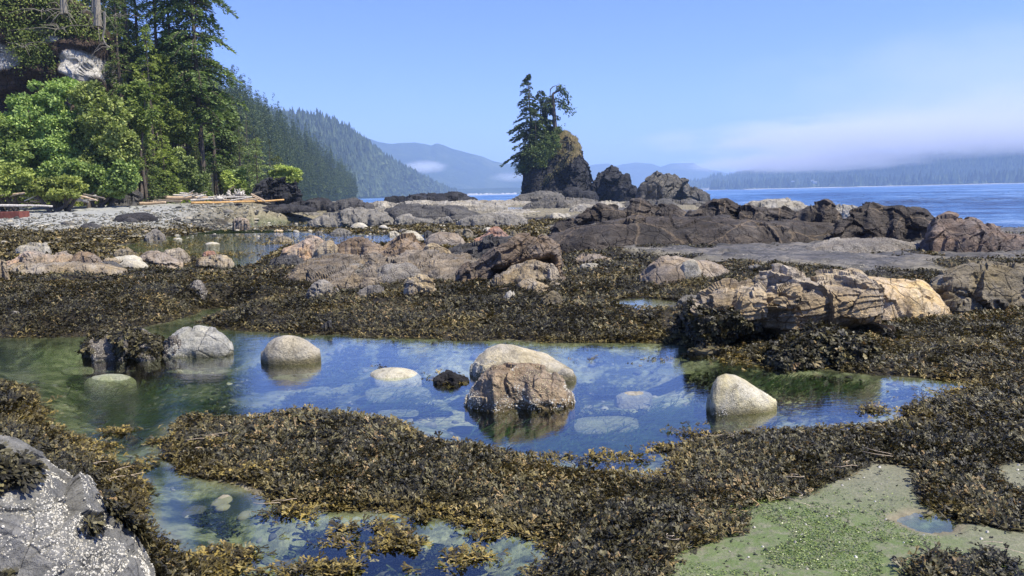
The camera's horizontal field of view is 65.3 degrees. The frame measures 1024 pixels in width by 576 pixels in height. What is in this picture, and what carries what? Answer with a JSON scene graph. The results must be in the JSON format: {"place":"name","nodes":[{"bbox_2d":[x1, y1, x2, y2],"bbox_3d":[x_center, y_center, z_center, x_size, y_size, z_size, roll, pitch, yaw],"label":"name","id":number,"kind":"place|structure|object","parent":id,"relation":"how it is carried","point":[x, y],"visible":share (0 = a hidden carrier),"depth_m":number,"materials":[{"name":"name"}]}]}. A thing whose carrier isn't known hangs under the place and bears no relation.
{"place":"outdoors","nodes":[
{"label":"outdoors","id":0,"kind":"place"},
{"bbox_2d":[0,0,198,207],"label":"cliff","id":1,"kind":"structure","parent":0,"point":[77,62],"depth_m":70.66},
{"bbox_2d":[0,0,117,207],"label":"cliff undergrowth","id":2,"kind":"object","parent":1,"relation":"on","point":[33,56],"visible":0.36,"depth_m":69.27,"materials":[{"name":"green plant"}]},
{"bbox_2d":[102,0,158,73],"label":"conifer","id":3,"kind":"object","parent":1,"relation":"on","point":[127,52],"visible":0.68,"depth_m":77.32,"materials":[{"name":"plant"}]},
{"bbox_2d":[188,161,249,200],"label":"wooded slope","id":4,"kind":"structure","parent":0,"point":[212,184],"depth_m":98.88,"materials":[{"name":"plant"}]},
{"bbox_2d":[102,0,151,177],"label":"spruce tree","id":5,"kind":"object","parent":4,"relation":"on","point":[117,56],"visible":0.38,"depth_m":74.56,"materials":[{"name":"green plant"}]},
{"bbox_2d":[189,221,372,234],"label":"pool water","id":6,"kind":"structure","parent":0,"point":[301,223],"depth_m":46.21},
{"bbox_2d":[12,203,973,575],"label":"floating seaweed","id":7,"kind":"object","parent":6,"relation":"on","point":[238,557],"visible":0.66,"depth_m":4.20,"materials":[{"name":"plant"}]},
{"bbox_2d":[120,226,472,268],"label":"pool water","id":8,"kind":"structure","parent":0,"point":[234,246],"depth_m":32.08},
{"bbox_2d":[378,233,425,256],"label":"brown rock","id":9,"kind":"object","parent":8,"relation":"on","point":[400,244],"visible":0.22,"depth_m":17.17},
{"bbox_2d":[448,234,512,258],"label":"rock","id":10,"kind":"object","parent":8,"relation":"on","point":[477,249],"visible":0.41,"depth_m":17.70,"materials":[{"name":"stone"}]},
{"bbox_2d":[265,125,355,200],"bbox_3d":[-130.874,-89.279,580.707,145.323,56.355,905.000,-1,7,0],"label":"wooded hill","id":11,"kind":"structure","parent":0,"point":[326,195],"depth_m":567.65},
{"bbox_2d":[190,55,358,199],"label":"hillside wood","id":12,"kind":"object","parent":11,"relation":"on","point":[286,148],"visible":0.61,"depth_m":464.93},
{"bbox_2d":[322,131,407,198],"bbox_3d":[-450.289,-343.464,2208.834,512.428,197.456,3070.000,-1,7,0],"label":"wooded hill","id":13,"kind":"structure","parent":0,"point":[371,196],"depth_m":1839.40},
{"bbox_2d":[227,91,457,197],"bbox_3d":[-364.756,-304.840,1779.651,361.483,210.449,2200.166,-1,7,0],"label":"hillside forest","id":14,"kind":"object","parent":13,"relation":"on","point":[376,170],"visible":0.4,"depth_m":1819.34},
{"bbox_2d":[0,307,852,396],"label":"pool water","id":15,"kind":"structure","parent":0,"point":[39,342],"depth_m":9.29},
{"bbox_2d":[84,374,136,394],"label":"boulder","id":16,"kind":"object","parent":15,"relation":"in","point":[121,380],"visible":0.93,"depth_m":7.73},
{"bbox_2d":[163,325,233,367],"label":"boulder","id":17,"kind":"object","parent":15,"relation":"in","point":[199,341],"visible":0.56,"depth_m":8.79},
{"bbox_2d":[261,335,321,373],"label":"boulder","id":18,"kind":"object","parent":15,"relation":"in","point":[290,352],"visible":1,"depth_m":8.29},
{"bbox_2d":[370,367,421,388],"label":"boulder","id":19,"kind":"object","parent":15,"relation":"in","point":[390,376],"visible":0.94,"depth_m":7.58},
{"bbox_2d":[463,362,575,429],"bbox_3d":[0.059,0.840,6.550,0.915,0.453,0.695,-1,7,0],"label":"boulder","id":20,"kind":"object","parent":15,"relation":"in","point":[518,393],"visible":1,"depth_m":6.34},
{"bbox_2d":[469,344,574,390],"bbox_3d":[0.097,0.754,7.694,1.017,0.423,0.722,-1,7,0],"label":"boulder","id":21,"kind":"object","parent":15,"relation":"in","point":[489,357],"visible":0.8,"depth_m":7.52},
{"bbox_2d":[706,374,776,425],"bbox_3d":[1.788,0.847,6.223,0.575,0.363,0.373,-1,7,0],"label":"boulder","id":22,"kind":"object","parent":15,"relation":"in","point":[733,398],"visible":0.98,"depth_m":6.08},
{"bbox_2d":[367,138,522,188],"bbox_3d":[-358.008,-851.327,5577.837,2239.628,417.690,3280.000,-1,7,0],"label":"mountain","id":23,"kind":"structure","parent":0,"point":[448,166],"depth_m":4889.67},
{"bbox_2d":[0,199,1023,575],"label":"tidal flat","id":24,"kind":"structure","parent":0,"point":[168,507],"depth_m":7.09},
{"bbox_2d":[0,113,34,209],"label":"alder tree","id":25,"kind":"object","parent":24,"relation":"on","point":[12,147],"visible":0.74,"depth_m":60.01,"materials":[{"name":"green plant"}]},
{"bbox_2d":[0,161,36,211],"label":"shrub","id":26,"kind":"object","parent":24,"relation":"on","point":[14,177],"visible":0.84,"depth_m":56.95,"materials":[{"name":"green plant"}]},
{"bbox_2d":[6,250,72,265],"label":"rock","id":27,"kind":"object","parent":24,"relation":"on","point":[32,256],"visible":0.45,"depth_m":17.84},
{"bbox_2d":[2,76,96,208],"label":"alder tree","id":28,"kind":"object","parent":24,"relation":"on","point":[47,133],"visible":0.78,"depth_m":61.59,"materials":[{"name":"green plant"}]},
{"bbox_2d":[22,173,88,211],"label":"shrub","id":29,"kind":"object","parent":24,"relation":"on","point":[65,187],"visible":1,"depth_m":55.94,"materials":[{"name":"green plant"}]},
{"bbox_2d":[7,261,127,274],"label":"bedrock","id":30,"kind":"structure","parent":24,"relation":"on","point":[45,267],"depth_m":16.54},
{"bbox_2d":[0,435,155,575],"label":"barnacled rock","id":31,"kind":"object","parent":24,"relation":"on","point":[41,526],"visible":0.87,"depth_m":3.10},
{"bbox_2d":[0,425,169,575],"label":"seaweed","id":32,"kind":"object","parent":31,"relation":"on","point":[24,469],"visible":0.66,"depth_m":3.16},
{"bbox_2d":[38,157,142,207],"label":"alder tree","id":33,"kind":"object","parent":24,"relation":"on","point":[120,179],"visible":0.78,"depth_m":59.98,"materials":[{"name":"green plant"}]},
{"bbox_2d":[67,79,145,206],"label":"alder tree","id":34,"kind":"object","parent":24,"relation":"on","point":[102,118],"visible":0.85,"depth_m":61.40,"materials":[{"name":"green plant"}]},
{"bbox_2d":[81,328,162,372],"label":"weedy rock","id":35,"kind":"object","parent":24,"relation":"on","point":[101,347],"visible":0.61,"depth_m":8.74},
{"bbox_2d":[75,323,164,359],"bbox_3d":[-4.351,0.579,8.973,1.073,0.424,0.805,-1,7,0],"label":"seaweed","id":36,"kind":"object","parent":35,"relation":"on","point":[157,340],"visible":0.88,"depth_m":8.73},
{"bbox_2d":[115,78,159,201],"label":"alder tree","id":37,"kind":"object","parent":24,"relation":"on","point":[143,120],"visible":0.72,"depth_m":66.06,"materials":[{"name":"green plant"}]},
{"bbox_2d":[138,138,173,203],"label":"spruce tree","id":38,"kind":"object","parent":24,"relation":"on","point":[154,187],"visible":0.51,"depth_m":68.28,"materials":[{"name":"green plant"}]},
{"bbox_2d":[134,24,185,201],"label":"hemlock tree","id":39,"kind":"object","parent":24,"relation":"on","point":[142,65],"visible":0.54,"depth_m":73.08,"materials":[{"name":"green plant"}]},
{"bbox_2d":[140,250,182,267],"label":"rock","id":40,"kind":"object","parent":24,"relation":"on","point":[157,257],"visible":0.65,"depth_m":20.59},
{"bbox_2d":[130,52,197,189],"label":"alder tree","id":41,"kind":"object","parent":24,"relation":"on","point":[176,116],"visible":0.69,"depth_m":75.50,"materials":[{"name":"green plant"}]},
{"bbox_2d":[147,119,190,203],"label":"hemlock tree","id":42,"kind":"object","parent":24,"relation":"on","point":[171,158],"visible":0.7,"depth_m":71.91,"materials":[{"name":"green plant"}]},
{"bbox_2d":[133,0,214,157],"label":"spruce tree","id":43,"kind":"object","parent":24,"relation":"on","point":[167,31],"visible":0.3,"depth_m":77.47,"materials":[{"name":"green plant"}]},
{"bbox_2d":[149,146,212,195],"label":"alder tree","id":44,"kind":"object","parent":24,"relation":"on","point":[191,178],"visible":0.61,"depth_m":74.67,"materials":[{"name":"green plant"}]},
{"bbox_2d":[146,0,248,173],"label":"spruce tree","id":45,"kind":"object","parent":24,"relation":"on","point":[211,107],"visible":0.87,"depth_m":77.50,"materials":[{"name":"green plant"}]},
{"bbox_2d":[195,254,233,267],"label":"rock","id":46,"kind":"object","parent":24,"relation":"on","point":[220,260],"visible":0.73,"depth_m":20.99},
{"bbox_2d":[197,26,236,195],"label":"spruce tree","id":47,"kind":"object","parent":24,"relation":"on","point":[215,169],"visible":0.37,"depth_m":85.55,"materials":[{"name":"green plant"}]},
{"bbox_2d":[197,95,239,199],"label":"alder tree","id":48,"kind":"object","parent":24,"relation":"on","point":[227,144],"visible":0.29,"depth_m":88.13,"materials":[{"name":"green plant"}]},
{"bbox_2d":[220,166,252,200],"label":"shrub","id":49,"kind":"object","parent":24,"relation":"on","point":[229,183],"visible":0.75,"depth_m":82.19,"materials":[{"name":"green plant"}]},
{"bbox_2d":[237,137,272,202],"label":"windswept tree","id":50,"kind":"object","parent":24,"relation":"on","point":[257,174],"visible":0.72,"depth_m":82.76,"materials":[{"name":"green plant"}]},
{"bbox_2d":[0,202,550,237],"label":"pebbles","id":51,"kind":"object","parent":24,"relation":"on","point":[167,215],"visible":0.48,"depth_m":48.32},
{"bbox_2d":[252,177,302,205],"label":"sea stack","id":52,"kind":"object","parent":24,"relation":"on","point":[270,188],"visible":0.81,"depth_m":73.34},
{"bbox_2d":[262,204,316,212],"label":"reef","id":53,"kind":"object","parent":24,"relation":"on","point":[287,208],"visible":0.85,"depth_m":59.75},
{"bbox_2d":[280,235,323,260],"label":"rock","id":54,"kind":"object","parent":24,"relation":"on","point":[306,248],"visible":0.49,"depth_m":18.53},
{"bbox_2d":[304,279,338,298],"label":"rock","id":55,"kind":"object","parent":24,"relation":"on","point":[323,286],"visible":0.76,"depth_m":12.10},
{"bbox_2d":[307,207,393,226],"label":"outcrop","id":56,"kind":"object","parent":24,"relation":"on","point":[351,216],"visible":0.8,"depth_m":47.32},
{"bbox_2d":[326,197,374,211],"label":"reef","id":57,"kind":"object","parent":24,"relation":"on","point":[341,204],"visible":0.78,"depth_m":63.96,"materials":[{"name":"stone"}]},
{"bbox_2d":[337,237,382,254],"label":"rock","id":58,"kind":"object","parent":24,"relation":"on","point":[358,245],"visible":0.45,"depth_m":17.80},
{"bbox_2d":[283,249,479,288],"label":"bedrock","id":59,"kind":"structure","parent":24,"relation":"on","point":[434,264],"depth_m":14.21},
{"bbox_2d":[455,233,565,283],"bbox_3d":[-0.036,-0.425,13.546,1.884,1.005,1.249,-1,7,0],"label":"layered rock","id":60,"kind":"object","parent":59,"relation":"on","point":[517,248],"visible":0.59,"depth_m":13.29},
{"bbox_2d":[365,386,430,402],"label":"submerged stone","id":61,"kind":"object","parent":24,"relation":"on","point":[388,393],"visible":0.83,"depth_m":7.17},
{"bbox_2d":[375,262,421,284],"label":"rock","id":62,"kind":"object","parent":24,"relation":"on","point":[391,272],"visible":0.48,"depth_m":13.84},
{"bbox_2d":[403,274,436,295],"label":"rock","id":63,"kind":"object","parent":24,"relation":"on","point":[418,283],"visible":0.82,"depth_m":11.88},
{"bbox_2d":[384,201,479,219],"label":"reef","id":64,"kind":"object","parent":24,"relation":"on","point":[418,210],"visible":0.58,"depth_m":52.26,"materials":[{"name":"stone"}]},
{"bbox_2d":[398,191,477,202],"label":"reef","id":65,"kind":"object","parent":24,"relation":"on","point":[453,196],"visible":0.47,"depth_m":104.31},
{"bbox_2d":[424,232,465,245],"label":"rock","id":66,"kind":"object","parent":24,"relation":"on","point":[439,238],"visible":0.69,"depth_m":25.18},
{"bbox_2d":[433,369,468,391],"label":"weedy rock","id":67,"kind":"object","parent":24,"relation":"on","point":[451,378],"visible":0.97,"depth_m":7.27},
{"bbox_2d":[396,199,507,211],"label":"reef","id":68,"kind":"object","parent":24,"relation":"on","point":[483,205],"visible":0.5,"depth_m":78.07},
{"bbox_2d":[49,363,899,470],"bbox_3d":[-0.628,0.991,6.723,8.137,0.050,3.405,-1,7,5],"label":"eelgrass","id":69,"kind":"object","parent":24,"relation":"on","point":[638,440],"visible":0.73,"depth_m":6.62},
{"bbox_2d":[29,339,949,575],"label":"pool pebbles","id":70,"kind":"object","parent":24,"relation":"on","point":[220,503],"visible":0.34,"depth_m":6.71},
{"bbox_2d":[456,212,527,225],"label":"outcrop","id":71,"kind":"object","parent":24,"relation":"on","point":[491,219],"visible":0.74,"depth_m":40.77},
{"bbox_2d":[64,342,927,575],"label":"sunken seaweed","id":72,"kind":"object","parent":24,"relation":"on","point":[239,409],"visible":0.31,"depth_m":6.94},
{"bbox_2d":[0,217,1014,260],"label":"seaweed","id":73,"kind":"object","parent":24,"relation":"on","point":[107,250],"visible":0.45,"depth_m":36.21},
{"bbox_2d":[0,315,1023,458],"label":"seaweed","id":74,"kind":"object","parent":24,"relation":"on","point":[1007,330],"visible":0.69,"depth_m":6.14,"materials":[{"name":"plant"}]},
{"bbox_2d":[0,256,1023,340],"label":"seaweed","id":75,"kind":"object","parent":24,"relation":"on","point":[598,296],"visible":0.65,"depth_m":11.40,"materials":[{"name":"plant"}]},
{"bbox_2d":[3,231,1023,282],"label":"seaweed","id":76,"kind":"object","parent":24,"relation":"on","point":[259,265],"visible":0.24,"depth_m":15.98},
{"bbox_2d":[489,259,561,286],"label":"rock","id":77,"kind":"object","parent":24,"relation":"on","point":[533,269],"visible":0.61,"depth_m":12.54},
{"bbox_2d":[39,422,1023,575],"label":"seaweed","id":78,"kind":"object","parent":24,"relation":"on","point":[972,455],"visible":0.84,"depth_m":4.54,"materials":[{"name":"plant"}]},
{"bbox_2d":[511,190,564,201],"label":"rock","id":79,"kind":"object","parent":24,"relation":"on","point":[535,196],"visible":0.6,"depth_m":134.79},
{"bbox_2d":[521,136,592,193],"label":"sea stack","id":80,"kind":"object","parent":24,"relation":"on","point":[577,173],"visible":0.41,"depth_m":156.68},
{"bbox_2d":[499,74,546,166],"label":"spruce tree","id":81,"kind":"object","parent":80,"relation":"on","point":[529,109],"visible":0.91,"depth_m":159.36,"materials":[{"name":"green plant"}]},
{"bbox_2d":[522,90,552,142],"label":"spruce tree","id":82,"kind":"object","parent":80,"relation":"on","point":[540,102],"visible":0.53,"depth_m":161.27,"materials":[{"name":"green plant"}]},
{"bbox_2d":[514,123,564,176],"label":"bushes","id":83,"kind":"object","parent":80,"relation":"on","point":[543,147],"visible":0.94,"depth_m":157.15,"materials":[{"name":"green plant"}]},
{"bbox_2d":[542,84,577,133],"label":"spruce tree","id":84,"kind":"object","parent":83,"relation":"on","point":[559,106],"visible":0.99,"depth_m":160.68,"materials":[{"name":"green plant"}]},
{"bbox_2d":[529,129,581,186],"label":"grass","id":85,"kind":"structure","parent":80,"relation":"on","point":[563,134],"depth_m":156.79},
{"bbox_2d":[522,195,598,208],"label":"reef","id":86,"kind":"object","parent":24,"relation":"on","point":[549,202],"visible":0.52,"depth_m":84.27},
{"bbox_2d":[548,202,625,235],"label":"ridge rock","id":87,"kind":"object","parent":24,"relation":"on","point":[598,212],"visible":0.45,"depth_m":24.19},
{"bbox_2d":[574,416,638,433],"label":"submerged stone","id":88,"kind":"object","parent":24,"relation":"on","point":[593,423],"visible":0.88,"depth_m":6.07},
{"bbox_2d":[586,165,636,201],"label":"sea stack","id":89,"kind":"object","parent":24,"relation":"on","point":[612,183],"visible":0.7,"depth_m":148.87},
{"bbox_2d":[614,391,652,408],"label":"rock","id":90,"kind":"object","parent":24,"relation":"on","point":[631,400],"visible":0.97,"depth_m":6.68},
{"bbox_2d":[623,198,686,217],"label":"ridge rock","id":91,"kind":"object","parent":24,"relation":"on","point":[642,206],"visible":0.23,"depth_m":24.76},
{"bbox_2d":[622,198,705,206],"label":"reef","id":92,"kind":"object","parent":24,"relation":"on","point":[696,203],"visible":0.34,"depth_m":80.62},
{"bbox_2d":[636,171,710,201],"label":"sea stack","id":93,"kind":"object","parent":24,"relation":"on","point":[656,185],"visible":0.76,"depth_m":129.87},
{"bbox_2d":[639,255,728,284],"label":"rock","id":94,"kind":"object","parent":24,"relation":"on","point":[662,269],"visible":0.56,"depth_m":12.29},
{"bbox_2d":[548,214,838,252],"bbox_3d":[6.485,-1.447,21.122,12.019,1.162,3.810,-1,7,0],"label":"ridge rock","id":95,"kind":"object","parent":24,"relation":"on","point":[671,229],"visible":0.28,"depth_m":20.05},
{"bbox_2d":[685,198,740,218],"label":"ridge rock","id":96,"kind":"object","parent":24,"relation":"on","point":[716,207],"visible":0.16,"depth_m":23.16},
{"bbox_2d":[736,205,795,220],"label":"ridge rock","id":97,"kind":"object","parent":24,"relation":"on","point":[764,212],"visible":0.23,"depth_m":22.86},
{"bbox_2d":[679,263,896,357],"bbox_3d":[3.052,0.241,8.822,2.511,1.002,1.542,-1,7,0],"label":"layered rock","id":98,"kind":"object","parent":24,"relation":"on","point":[780,298],"visible":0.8,"depth_m":8.43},
{"bbox_2d":[672,295,904,360],"bbox_3d":[3.076,0.420,8.824,2.652,0.703,1.645,-1,7,0],"label":"seaweed","id":99,"kind":"object","parent":98,"relation":"on","point":[690,326],"visible":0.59,"depth_m":8.33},
{"bbox_2d":[791,199,842,222],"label":"ridge rock","id":100,"kind":"object","parent":24,"relation":"on","point":[824,210],"visible":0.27,"depth_m":21.61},
{"bbox_2d":[772,331,869,370],"bbox_3d":[3.061,0.613,7.887,1.134,0.429,0.782,-1,7,0],"label":"weedy ledge","id":101,"kind":"object","parent":24,"relation":"on","point":[785,354],"visible":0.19,"depth_m":7.58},
{"bbox_2d":[765,318,885,374],"bbox_3d":[3.065,0.619,7.894,1.284,0.645,0.956,-1,7,0],"label":"seaweed","id":102,"kind":"object","parent":101,"relation":"on","point":[816,352],"visible":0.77,"depth_m":7.61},
{"bbox_2d":[646,473,1020,575],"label":"sea lettuce","id":103,"kind":"object","parent":24,"relation":"on","point":[835,541],"visible":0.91,"depth_m":3.80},
{"bbox_2d":[691,460,1023,575],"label":"weed scraps","id":104,"kind":"object","parent":24,"relation":"on","point":[744,572],"visible":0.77,"depth_m":3.88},
{"bbox_2d":[804,237,919,253],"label":"shelf rock","id":105,"kind":"object","parent":24,"relation":"on","point":[863,245],"visible":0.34,"depth_m":17.23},
{"bbox_2d":[830,202,933,241],"bbox_3d":[9.655,-1.531,20.458,3.717,1.378,2.544,-1,7,0],"label":"ridge rock","id":106,"kind":"object","parent":24,"relation":"on","point":[875,219],"visible":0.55,"depth_m":19.70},
{"bbox_2d":[868,276,949,321],"bbox_3d":[4.689,0.157,9.861,1.789,0.638,0.966,-3,7,-13],"label":"rock","id":107,"kind":"object","parent":24,"relation":"on","point":[915,298],"visible":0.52,"depth_m":9.52,"materials":[{"name":"beige stone"}]},
{"bbox_2d":[919,211,1023,252],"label":"ridge rock","id":108,"kind":"object","parent":24,"relation":"on","point":[949,231],"visible":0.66,"depth_m":16.72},
{"bbox_2d":[929,258,1023,314],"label":"rock","id":109,"kind":"object","parent":24,"relation":"on","point":[970,285],"visible":0.73,"depth_m":10.06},
{"bbox_2d":[78,0,1023,173],"label":"sky","id":110,"kind":"structure","parent":0,"point":[725,86],"materials":[{"name":"blue"}]},
{"bbox_2d":[609,297,677,312],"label":"pool water","id":111,"kind":"structure","parent":0,"point":[659,301],"depth_m":10.86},
{"bbox_2d":[590,162,728,187],"bbox_3d":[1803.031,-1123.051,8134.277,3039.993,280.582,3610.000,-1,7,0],"label":"mountain","id":112,"kind":"structure","parent":0,"point":[639,173],"depth_m":7233.47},
{"bbox_2d":[360,183,1023,227],"bbox_3d":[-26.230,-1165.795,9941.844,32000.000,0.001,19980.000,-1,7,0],"label":"sea","id":113,"kind":"structure","parent":0,"point":[1005,212],"depth_m":187.01,"materials":[{"name":"liquid"}]},
{"bbox_2d":[744,197,807,210],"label":"reef","id":114,"kind":"object","parent":113,"relation":"in","point":[794,205],"visible":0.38,"depth_m":58.27},
{"bbox_2d":[467,183,1014,195],"bbox_3d":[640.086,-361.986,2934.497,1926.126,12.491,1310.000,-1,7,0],"label":"beach","id":115,"kind":"structure","parent":0,"point":[740,189],"depth_m":2337.53,"materials":[{"name":"sand"}]},
{"bbox_2d":[709,166,1023,189],"bbox_3d":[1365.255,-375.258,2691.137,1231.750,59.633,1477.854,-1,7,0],"label":"shore forest","id":116,"kind":"object","parent":115,"relation":"on","point":[991,176],"visible":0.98,"depth_m":2739.83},
{"bbox_2d":[727,155,1023,189],"bbox_3d":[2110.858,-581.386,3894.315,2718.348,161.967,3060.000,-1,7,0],"label":"wooded hill","id":117,"kind":"structure","parent":0,"point":[865,165],"depth_m":3573.14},
{"bbox_2d":[688,144,1023,188],"bbox_3d":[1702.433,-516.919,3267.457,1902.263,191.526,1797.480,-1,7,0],"label":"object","id":118,"kind":"object","parent":117,"relation":"on","point":[1006,157],"visible":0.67,"depth_m":3501.16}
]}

